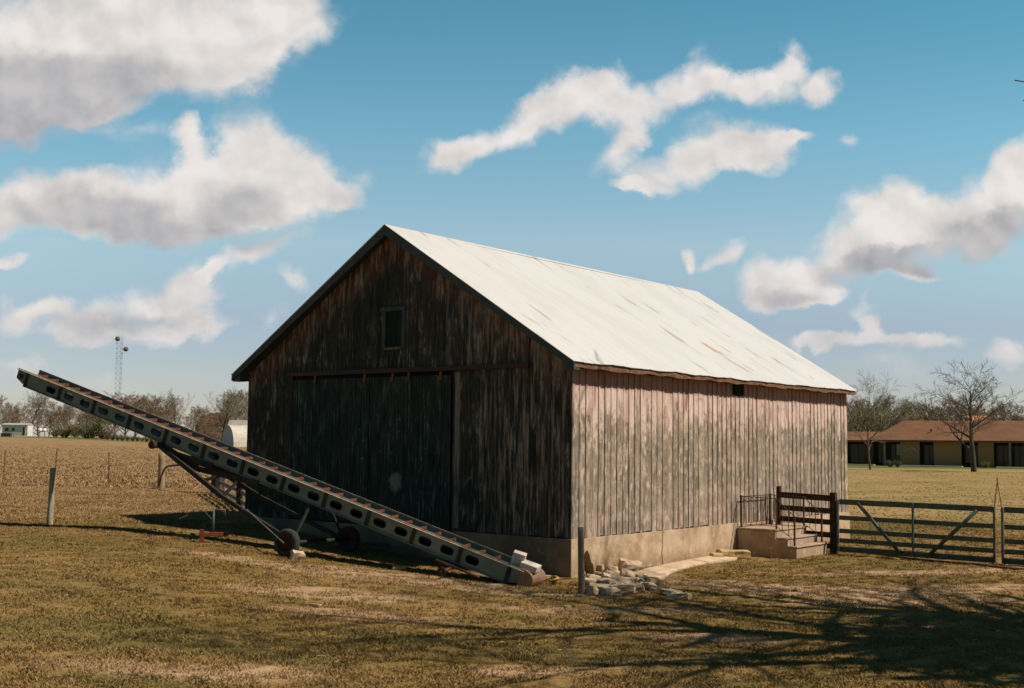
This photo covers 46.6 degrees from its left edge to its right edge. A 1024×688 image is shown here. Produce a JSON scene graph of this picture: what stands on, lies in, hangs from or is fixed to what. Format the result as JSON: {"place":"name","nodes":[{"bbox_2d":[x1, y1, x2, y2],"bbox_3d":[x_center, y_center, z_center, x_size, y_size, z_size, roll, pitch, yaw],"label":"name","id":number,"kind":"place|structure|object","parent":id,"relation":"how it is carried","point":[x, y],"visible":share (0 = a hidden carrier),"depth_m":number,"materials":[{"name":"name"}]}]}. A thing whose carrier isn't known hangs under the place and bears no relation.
{"place":"outdoors","nodes":[
{"label":"outdoors","id":0,"kind":"place"},
{"bbox_2d":[114,335,127,434],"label":"radio tower","id":1,"kind":"structure","parent":0,"point":[117,338],"depth_m":599.95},
{"bbox_2d":[0,483,327,538],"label":"dry field grass","id":2,"kind":"structure","parent":0,"point":[117,496],"depth_m":30.74,"materials":[{"name":"plant"}]},
{"bbox_2d":[195,413,227,440],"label":"red roof house","id":3,"kind":"structure","parent":0,"point":[214,428],"depth_m":329.95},
{"bbox_2d":[0,436,1023,687],"bbox_3d":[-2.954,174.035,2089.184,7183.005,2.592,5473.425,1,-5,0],"label":"ground","id":4,"kind":"structure","parent":0,"point":[988,480],"depth_m":17.41,"materials":[{"name":"brown plant"}]},
{"bbox_2d":[0,394,17,428],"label":"bare tree","id":5,"kind":"object","parent":4,"relation":"on","point":[2,409],"visible":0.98,"depth_m":261.22,"materials":[{"name":"brown plant"}]},
{"bbox_2d":[0,401,30,424],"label":"bare tree","id":6,"kind":"object","parent":4,"relation":"on","point":[10,407],"visible":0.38,"depth_m":313.96,"materials":[{"name":"brown plant"}]},
{"bbox_2d":[1,404,31,422],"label":"bare tree","id":7,"kind":"object","parent":4,"relation":"on","point":[18,414],"visible":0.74,"depth_m":299.20,"materials":[{"name":"brown plant"}]},
{"bbox_2d":[1,423,32,436],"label":"white trailer","id":8,"kind":"object","parent":4,"relation":"on","point":[17,429],"visible":1,"depth_m":252.13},
{"bbox_2d":[11,399,57,436],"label":"bare tree","id":9,"kind":"object","parent":4,"relation":"on","point":[27,410],"visible":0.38,"depth_m":318.64,"materials":[{"name":"brown plant"}]},
{"bbox_2d":[23,391,51,423],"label":"bare tree","id":10,"kind":"object","parent":4,"relation":"on","point":[33,404],"visible":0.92,"depth_m":280.14,"materials":[{"name":"brown plant"}]},
{"bbox_2d":[46,468,55,524],"bbox_3d":[-9.521,3.245,24.527,0.151,1.366,0.146,1,-5,0],"label":"wooden post","id":11,"kind":"object","parent":4,"relation":"on","point":[51,499],"visible":0.85,"depth_m":24.50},
{"bbox_2d":[35,400,67,436],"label":"bare tree","id":12,"kind":"object","parent":4,"relation":"on","point":[50,405],"visible":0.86,"depth_m":294.14,"materials":[{"name":"brown plant"}]},
{"bbox_2d":[43,405,73,436],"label":"bare tree","id":13,"kind":"object","parent":4,"relation":"on","point":[57,419],"visible":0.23,"depth_m":317.55,"materials":[{"name":"brown plant"}]},
{"bbox_2d":[47,424,74,437],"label":"bush","id":14,"kind":"object","parent":4,"relation":"on","point":[62,432],"visible":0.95,"depth_m":256.63,"materials":[{"name":"green plant"}]},
{"bbox_2d":[51,403,83,429],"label":"bare tree","id":15,"kind":"object","parent":4,"relation":"on","point":[63,416],"visible":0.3,"depth_m":308.76,"materials":[{"name":"brown plant"}]},
{"bbox_2d":[61,405,76,425],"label":"bare tree","id":16,"kind":"object","parent":4,"relation":"on","point":[67,410],"visible":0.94,"depth_m":268.92,"materials":[{"name":"brown plant"}]},
{"bbox_2d":[65,422,86,436],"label":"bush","id":17,"kind":"object","parent":4,"relation":"on","point":[74,434],"visible":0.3,"depth_m":273.66,"materials":[{"name":"green plant"}]},
{"bbox_2d":[65,410,104,436],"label":"bare tree","id":18,"kind":"object","parent":4,"relation":"on","point":[79,417],"visible":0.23,"depth_m":299.29,"materials":[{"name":"brown plant"}]},
{"bbox_2d":[67,420,114,438],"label":"bush","id":19,"kind":"object","parent":4,"relation":"on","point":[92,432],"visible":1,"depth_m":254.82,"materials":[{"name":"green plant"}]},
{"bbox_2d":[78,407,110,425],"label":"bare tree","id":20,"kind":"object","parent":4,"relation":"on","point":[94,419],"visible":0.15,"depth_m":291.21,"materials":[{"name":"brown plant"}]},
{"bbox_2d":[90,421,117,438],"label":"bush","id":21,"kind":"object","parent":4,"relation":"on","point":[103,434],"visible":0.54,"depth_m":260.38,"materials":[{"name":"green plant"}]},
{"bbox_2d":[90,392,140,434],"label":"bare tree","id":22,"kind":"object","parent":4,"relation":"on","point":[123,401],"visible":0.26,"depth_m":299.67,"materials":[{"name":"brown plant"}]},
{"bbox_2d":[102,397,140,436],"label":"bare tree","id":23,"kind":"object","parent":4,"relation":"on","point":[125,431],"visible":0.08,"depth_m":317.19,"materials":[{"name":"brown plant"}]},
{"bbox_2d":[0,442,246,488],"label":"corn stubble","id":24,"kind":"object","parent":4,"relation":"on","point":[87,481],"visible":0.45,"depth_m":61.74,"materials":[{"name":"plant"}]},
{"bbox_2d":[126,392,159,437],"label":"bare tree","id":25,"kind":"object","parent":4,"relation":"on","point":[140,404],"visible":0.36,"depth_m":289.26,"materials":[{"name":"brown plant"}]},
{"bbox_2d":[132,395,178,431],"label":"bare tree","id":26,"kind":"object","parent":4,"relation":"on","point":[155,408],"visible":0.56,"depth_m":285.06,"materials":[{"name":"brown plant"}]},
{"bbox_2d":[157,453,164,488],"bbox_3d":[-12.569,4.642,42.562,0.244,1.487,0.285,1,-5,0],"label":"corner post","id":27,"kind":"object","parent":4,"relation":"on","point":[161,461],"visible":0.83,"depth_m":42.50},
{"bbox_2d":[158,464,179,485],"bbox_3d":[-11.011,4.425,40.520,0.294,1.014,4.980,4,-6,-37],"label":"brace pipe","id":28,"kind":"object","parent":27,"relation":"attached to","point":[167,466],"visible":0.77,"depth_m":42.34,"materials":[{"name":"metal"}]},
{"bbox_2d":[156,401,185,424],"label":"bare tree","id":29,"kind":"object","parent":4,"relation":"on","point":[177,413],"visible":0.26,"depth_m":318.03,"materials":[{"name":"brown plant"}]},
{"bbox_2d":[157,387,194,423],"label":"bare tree","id":30,"kind":"object","parent":4,"relation":"on","point":[172,401],"visible":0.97,"depth_m":262.44,"materials":[{"name":"brown plant"}]},
{"bbox_2d":[181,406,208,431],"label":"bare tree","id":31,"kind":"object","parent":4,"relation":"on","point":[196,414],"visible":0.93,"depth_m":299.68,"materials":[{"name":"brown plant"}]},
{"bbox_2d":[179,505,228,542],"bbox_3d":[-5.624,3.297,21.673,0.902,0.705,0.160,2,-5,-20],"label":"hitch jack","id":32,"kind":"object","parent":4,"relation":"on","point":[203,534],"visible":0.96,"depth_m":21.70,"materials":[{"name":"red metal"}]},
{"bbox_2d":[190,404,220,434],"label":"bare tree","id":33,"kind":"object","parent":4,"relation":"on","point":[211,423],"visible":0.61,"depth_m":307.95,"materials":[{"name":"brown plant"}]},
{"bbox_2d":[204,430,220,439],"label":"bush","id":34,"kind":"object","parent":4,"relation":"on","point":[211,435],"visible":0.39,"depth_m":260.43,"materials":[{"name":"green plant"}]},
{"bbox_2d":[210,475,224,493],"bbox_3d":[-9.595,4.363,38.735,0.484,1.476,0.502,1,-5,0],"label":"gate post","id":35,"kind":"object","parent":4,"relation":"on","point":[214,482],"visible":0.12,"depth_m":38.57,"materials":[{"name":"brown wood"}]},
{"bbox_2d":[199,388,247,429],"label":"bare tree","id":36,"kind":"object","parent":4,"relation":"on","point":[241,404],"visible":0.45,"depth_m":290.49,"materials":[{"name":"brown plant"}]},
{"bbox_2d":[205,397,245,433],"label":"bare tree","id":37,"kind":"object","parent":4,"relation":"on","point":[220,425],"visible":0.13,"depth_m":316.80,"materials":[{"name":"brown plant"}]},
{"bbox_2d":[205,388,246,437],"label":"bare tree","id":38,"kind":"object","parent":4,"relation":"on","point":[228,402],"visible":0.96,"depth_m":268.56,"materials":[{"name":"brown plant"}]},
{"bbox_2d":[214,393,247,419],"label":"bare tree","id":39,"kind":"object","parent":4,"relation":"on","point":[244,411],"visible":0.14,"depth_m":300.27,"materials":[{"name":"brown plant"}]},
{"bbox_2d":[218,477,245,505],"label":"rail gate","id":40,"kind":"structure","parent":4,"relation":"on","point":[230,495],"depth_m":34.67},
{"bbox_2d":[221,425,246,446],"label":"metal shed","id":41,"kind":"structure","parent":4,"relation":"on","point":[234,435],"depth_m":211.20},
{"bbox_2d":[228,420,246,424],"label":"white outbuilding","id":42,"kind":"structure","parent":4,"relation":"on","point":[237,422],"depth_m":230.41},
{"bbox_2d":[236,485,242,505],"bbox_3d":[-7.263,3.898,31.680,0.150,1.280,0.150,1,-5,0],"label":"gate post","id":43,"kind":"object","parent":4,"relation":"on","point":[239,496],"visible":0.21,"depth_m":31.60,"materials":[{"name":"brown wood"}]},
{"bbox_2d":[16,368,545,586],"bbox_3d":[-4.889,2.305,22.479,11.648,3.855,2.316,-1,-5,23],"label":"farm elevator","id":44,"kind":"object","parent":4,"relation":"on","point":[241,468],"visible":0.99,"depth_m":22.22,"materials":[{"name":"metal"}]},
{"bbox_2d":[510,550,526,568],"bbox_3d":[0.111,3.667,20.226,0.220,0.240,0.240,17,2,6],"label":"concrete block","id":45,"kind":"object","parent":44,"relation":"on","point":[518,558],"depth_m":20.11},
{"bbox_2d":[519,560,541,572],"bbox_3d":[0.312,3.763,20.095,0.300,0.100,0.340,17,2,15],"label":"concrete block","id":46,"kind":"object","parent":44,"relation":"on","point":[530,566],"depth_m":19.96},
{"bbox_2d":[289,550,305,559],"bbox_3d":[-3.746,3.697,20.716,0.270,0.180,0.170,18,7,-32],"label":"wheel chock","id":47,"kind":"object","parent":4,"relation":"on","point":[296,554],"visible":0.87,"depth_m":20.66,"materials":[{"name":"stone"}]},
{"bbox_2d":[392,565,406,570],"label":"flat rock","id":48,"kind":"object","parent":4,"relation":"on","point":[400,567],"visible":0.94,"depth_m":20.72,"materials":[{"name":"grey stone"}]},
{"bbox_2d":[0,508,1016,687],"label":"soil clods","id":49,"kind":"object","parent":4,"relation":"on","point":[300,647],"visible":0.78,"depth_m":14.46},
{"bbox_2d":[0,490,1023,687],"bbox_3d":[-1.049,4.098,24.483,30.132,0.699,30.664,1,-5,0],"label":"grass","id":50,"kind":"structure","parent":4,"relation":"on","point":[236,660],"depth_m":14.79,"materials":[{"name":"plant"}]},
{"bbox_2d":[231,224,856,577],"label":"barn","id":51,"kind":"structure","parent":4,"relation":"on","point":[538,410],"depth_m":24.19,"materials":[{"name":"wood"}]},
{"bbox_2d":[288,374,369,522],"bbox_3d":[-3.897,2.189,25.128,2.372,3.063,0.065,-3,-6,38],"label":"sliding door","id":52,"kind":"structure","parent":51,"relation":"in","point":[329,440],"depth_m":25.10,"materials":[{"name":"wood"}]},
{"bbox_2d":[368,371,451,528],"bbox_3d":[-2.077,2.091,23.695,2.202,3.064,0.065,-3,-6,38],"label":"sliding door","id":53,"kind":"structure","parent":51,"relation":"in","point":[410,416],"depth_m":23.64,"materials":[{"name":"wood"}]},
{"bbox_2d":[546,575,577,582],"bbox_3d":[0.822,4.022,20.216,0.839,0.087,0.860,-3,-6,34],"label":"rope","id":54,"kind":"object","parent":4,"relation":"on","point":[557,578],"visible":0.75,"depth_m":20.40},
{"bbox_2d":[578,527,584,593],"bbox_3d":[1.116,3.582,19.107,0.130,1.264,0.125,1,-5,0],"label":"wooden post","id":55,"kind":"object","parent":4,"relation":"on","point":[581,578],"visible":0.84,"depth_m":19.08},
{"bbox_2d":[585,578,595,587],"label":"broken stone","id":56,"kind":"object","parent":4,"relation":"on","point":[588,581],"visible":0.5,"depth_m":19.46,"materials":[{"name":"stone"}]},
{"bbox_2d":[586,587,598,594],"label":"broken stone","id":57,"kind":"object","parent":4,"relation":"on","point":[592,590],"visible":0.94,"depth_m":18.94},
{"bbox_2d":[588,575,600,582],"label":"broken stone","id":58,"kind":"object","parent":4,"relation":"on","point":[597,577],"visible":0.28,"depth_m":20.30,"materials":[{"name":"stone"}]},
{"bbox_2d":[588,582,609,593],"bbox_3d":[1.403,3.955,19.139,0.387,0.183,0.234,4,4,17],"label":"broken stone","id":59,"kind":"object","parent":4,"relation":"on","point":[598,585],"visible":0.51,"depth_m":19.08,"materials":[{"name":"stone"}]},
{"bbox_2d":[597,564,604,571],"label":"broken stone","id":60,"kind":"object","parent":4,"relation":"on","point":[600,568],"visible":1,"depth_m":21.67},
{"bbox_2d":[598,578,621,584],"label":"broken stone","id":61,"kind":"object","parent":4,"relation":"on","point":[600,580],"visible":0.33,"depth_m":19.90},
{"bbox_2d":[600,587,620,595],"bbox_3d":[1.565,3.941,18.893,0.306,0.158,0.229,6,-2,-28],"label":"broken stone","id":62,"kind":"object","parent":4,"relation":"on","point":[608,591],"visible":0.86,"depth_m":18.81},
{"bbox_2d":[612,574,631,583],"bbox_3d":[1.873,4.042,20.107,0.419,0.112,0.179,27,49,23],"label":"broken stone","id":63,"kind":"object","parent":4,"relation":"on","point":[616,577],"visible":0.42,"depth_m":20.10,"materials":[{"name":"stone"}]},
{"bbox_2d":[610,584,635,593],"bbox_3d":[1.774,3.929,19.061,0.442,0.155,0.218,0,-6,-6],"label":"broken stone","id":64,"kind":"object","parent":4,"relation":"on","point":[627,588],"visible":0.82,"depth_m":18.98,"materials":[{"name":"stone"}]},
{"bbox_2d":[618,558,642,571],"bbox_3d":[2.208,4.163,22.071,0.437,0.284,0.390,11,7,-16],"label":"boulder","id":65,"kind":"object","parent":4,"relation":"on","point":[632,565],"visible":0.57,"depth_m":21.95,"materials":[{"name":"stone"}]},
{"bbox_2d":[624,571,636,576],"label":"broken stone","id":66,"kind":"object","parent":4,"relation":"on","point":[629,574],"visible":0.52,"depth_m":20.70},
{"bbox_2d":[635,583,643,591],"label":"broken stone","id":67,"kind":"object","parent":4,"relation":"on","point":[640,587],"visible":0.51,"depth_m":19.22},
{"bbox_2d":[646,582,656,589],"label":"broken stone","id":68,"kind":"object","parent":4,"relation":"on","point":[650,586],"visible":0.97,"depth_m":19.43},
{"bbox_2d":[645,576,664,587],"bbox_3d":[2.375,3.988,19.788,0.322,0.205,0.268,6,0,-17],"label":"boulder","id":69,"kind":"object","parent":4,"relation":"on","point":[659,582],"visible":0.64,"depth_m":19.71,"materials":[{"name":"yellow stone"}]},
{"bbox_2d":[659,588,682,594],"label":"flat rock","id":70,"kind":"object","parent":4,"relation":"on","point":[664,591],"visible":0.66,"depth_m":18.84,"materials":[{"name":"stone"}]},
{"bbox_2d":[621,556,736,581],"bbox_3d":[3.242,4.338,22.854,0.752,0.191,6.487,-2,-5,27],"label":"concrete apron","id":71,"kind":"object","parent":4,"relation":"on","point":[663,571],"visible":0.4,"depth_m":22.78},
{"bbox_2d":[666,593,691,599],"bbox_3d":[2.596,3.928,18.487,0.407,0.111,0.274,-5,-13,17],"label":"flat rock","id":72,"kind":"object","parent":4,"relation":"on","point":[683,596],"visible":0.95,"depth_m":18.38,"materials":[{"name":"stone"}]},
{"bbox_2d":[709,553,723,556],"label":"boulder","id":73,"kind":"object","parent":4,"relation":"on","point":[717,554],"visible":0.56,"depth_m":24.91,"materials":[{"name":"yellow stone"}]},
{"bbox_2d":[716,549,734,556],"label":"boulder","id":74,"kind":"object","parent":4,"relation":"on","point":[727,553],"visible":0.59,"depth_m":25.14,"materials":[{"name":"yellow stone"}]},
{"bbox_2d":[733,550,751,558],"bbox_3d":[4.833,4.504,25.347,0.550,0.210,0.316,2,-3,0],"label":"boulder","id":75,"kind":"object","parent":4,"relation":"on","point":[742,554],"visible":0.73,"depth_m":25.21,"materials":[{"name":"yellow stone"}]},
{"bbox_2d":[737,524,828,558],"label":"concrete steps","id":76,"kind":"structure","parent":4,"relation":"on","point":[769,540],"depth_m":25.69,"materials":[{"name":"concrete"}]},
{"bbox_2d":[739,493,822,545],"bbox_3d":[5.943,3.858,26.243,1.316,1.030,1.432,-3,-6,38],"label":"iron railing","id":77,"kind":"object","parent":76,"relation":"on","point":[775,512],"visible":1,"depth_m":26.39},
{"bbox_2d":[776,486,837,553],"bbox_3d":[6.665,4.127,26.915,1.432,1.760,0.172,-3,-6,38],"label":"board fence","id":78,"kind":"object","parent":4,"relation":"on","point":[831,497],"visible":0.57,"depth_m":26.69,"materials":[{"name":"brown wood"}]},
{"bbox_2d":[847,412,872,431],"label":"shrub","id":79,"kind":"object","parent":4,"relation":"on","point":[860,426],"visible":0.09,"depth_m":199.74,"materials":[{"name":"brown plant"}]},
{"bbox_2d":[847,394,887,427],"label":"bare tree","id":80,"kind":"object","parent":4,"relation":"on","point":[865,400],"visible":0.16,"depth_m":234.53,"materials":[{"name":"brown plant"}]},
{"bbox_2d":[847,399,889,430],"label":"bare tree","id":81,"kind":"object","parent":4,"relation":"on","point":[863,415],"visible":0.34,"depth_m":214.47,"materials":[{"name":"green plant"}]},
{"bbox_2d":[847,415,897,431],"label":"shrub","id":82,"kind":"object","parent":4,"relation":"on","point":[879,425],"visible":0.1,"depth_m":197.71,"materials":[{"name":"brown plant"}]},
{"bbox_2d":[847,370,905,469],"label":"bare tree","id":83,"kind":"object","parent":4,"relation":"on","point":[868,425],"visible":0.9,"depth_m":121.36,"materials":[{"name":"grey plant"}]},
{"bbox_2d":[867,393,906,424],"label":"bare tree","id":84,"kind":"object","parent":4,"relation":"on","point":[888,398],"visible":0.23,"depth_m":246.73,"materials":[{"name":"brown plant"}]},
{"bbox_2d":[872,402,913,429],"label":"bare tree","id":85,"kind":"object","parent":4,"relation":"on","point":[906,409],"visible":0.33,"depth_m":224.77,"materials":[{"name":"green plant"}]},
{"bbox_2d":[893,394,927,420],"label":"bare tree","id":86,"kind":"object","parent":4,"relation":"on","point":[921,408],"visible":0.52,"depth_m":231.32,"materials":[{"name":"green plant"}]},
{"bbox_2d":[836,499,995,562],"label":"metal gate","id":87,"kind":"structure","parent":4,"relation":"on","point":[913,545],"depth_m":25.41,"materials":[{"name":"metal"}]},
{"bbox_2d":[992,477,1004,564],"bbox_3d":[10.014,3.673,24.489,0.244,1.840,0.026,-3,-6,36],"label":"gate chain","id":88,"kind":"object","parent":87,"relation":"attached to","point":[1000,504],"visible":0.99,"depth_m":24.54,"materials":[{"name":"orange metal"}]},
{"bbox_2d":[899,399,942,420],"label":"bare tree","id":89,"kind":"object","parent":4,"relation":"on","point":[922,410],"visible":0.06,"depth_m":260.23,"materials":[{"name":"brown plant"}]},
{"bbox_2d":[897,399,948,420],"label":"bare tree","id":90,"kind":"object","parent":4,"relation":"on","point":[915,408],"visible":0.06,"depth_m":204.09,"materials":[{"name":"brown plant"}]},
{"bbox_2d":[847,464,1023,468],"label":"walkway","id":91,"kind":"structure","parent":4,"relation":"on","point":[931,466],"depth_m":144.38,"materials":[{"name":"concrete"}]},
{"bbox_2d":[917,405,968,420],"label":"shrub","id":92,"kind":"object","parent":4,"relation":"on","point":[926,417],"visible":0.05,"depth_m":204.87,"materials":[{"name":"brown plant"}]},
{"bbox_2d":[864,553,1023,569],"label":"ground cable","id":93,"kind":"object","parent":4,"relation":"on","point":[966,563],"visible":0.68,"depth_m":24.52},
{"bbox_2d":[921,399,968,420],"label":"bare tree","id":94,"kind":"object","parent":4,"relation":"on","point":[944,405],"visible":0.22,"depth_m":234.75,"materials":[{"name":"brown plant"}]},
{"bbox_2d":[934,394,982,420],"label":"bare tree","id":95,"kind":"object","parent":4,"relation":"on","point":[951,402],"visible":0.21,"depth_m":262.19,"materials":[{"name":"brown plant"}]},
{"bbox_2d":[912,358,1023,471],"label":"bare tree","id":96,"kind":"object","parent":4,"relation":"on","point":[972,425],"visible":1,"depth_m":117.76,"materials":[{"name":"brown plant"}]},
{"bbox_2d":[953,401,995,420],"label":"bare tree","id":97,"kind":"object","parent":4,"relation":"on","point":[977,410],"visible":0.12,"depth_m":239.28,"materials":[{"name":"brown plant"}]},
{"bbox_2d":[979,399,1022,420],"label":"bare tree","id":98,"kind":"object","parent":4,"relation":"on","point":[1004,411],"visible":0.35,"depth_m":214.23,"materials":[{"name":"brown plant"}]},
{"bbox_2d":[1001,507,1023,564],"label":"metal gate","id":99,"kind":"structure","parent":4,"relation":"on","point":[1013,541],"depth_m":24.30,"materials":[{"name":"metal"}]},
{"bbox_2d":[1006,403,1023,420],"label":"bare tree","id":100,"kind":"object","parent":4,"relation":"on","point":[1018,412],"visible":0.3,"depth_m":213.32,"materials":[{"name":"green plant"}]},
{"bbox_2d":[0,0,1023,437],"label":"sky","id":101,"kind":"structure","parent":0,"point":[844,179],"materials":[{"name":"blue"}]},
{"bbox_2d":[825,470,1023,554],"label":"pasture grass","id":102,"kind":"structure","parent":0,"point":[971,533],"depth_m":44.66,"materials":[{"name":"plant"}]},
{"bbox_2d":[847,417,1023,467],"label":"ranch building","id":103,"kind":"structure","parent":0,"point":[1000,444],"depth_m":146.80,"materials":[{"name":"beige brick"}]},
{"bbox_2d":[850,444,863,462],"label":"window","id":104,"kind":"structure","parent":103,"relation":"in","point":[856,450],"depth_m":152.60,"materials":[{"name":"black glass"}]},
{"bbox_2d":[876,444,883,462],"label":"window","id":105,"kind":"structure","parent":103,"relation":"in","point":[879,447],"depth_m":151.13,"materials":[{"name":"black glass"}]},
{"bbox_2d":[889,444,900,463],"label":"window","id":106,"kind":"structure","parent":103,"relation":"in","point":[893,455],"depth_m":150.30,"materials":[{"name":"black glass"}]},
{"bbox_2d":[922,445,933,465],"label":"window","id":107,"kind":"structure","parent":103,"relation":"in","point":[927,450],"depth_m":148.12,"materials":[{"name":"black glass"}]},
{"bbox_2d":[964,445,977,462],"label":"window","id":108,"kind":"structure","parent":103,"relation":"in","point":[966,452],"depth_m":145.70,"materials":[{"name":"black glass"}]},
{"bbox_2d":[996,445,1008,466],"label":"window","id":109,"kind":"structure","parent":103,"relation":"in","point":[1002,451],"depth_m":143.74,"materials":[{"name":"black glass"}]},
{"bbox_2d":[1014,446,1023,466],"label":"window","id":110,"kind":"structure","parent":103,"relation":"in","point":[1018,450],"depth_m":142.77,"materials":[{"name":"black glass"}]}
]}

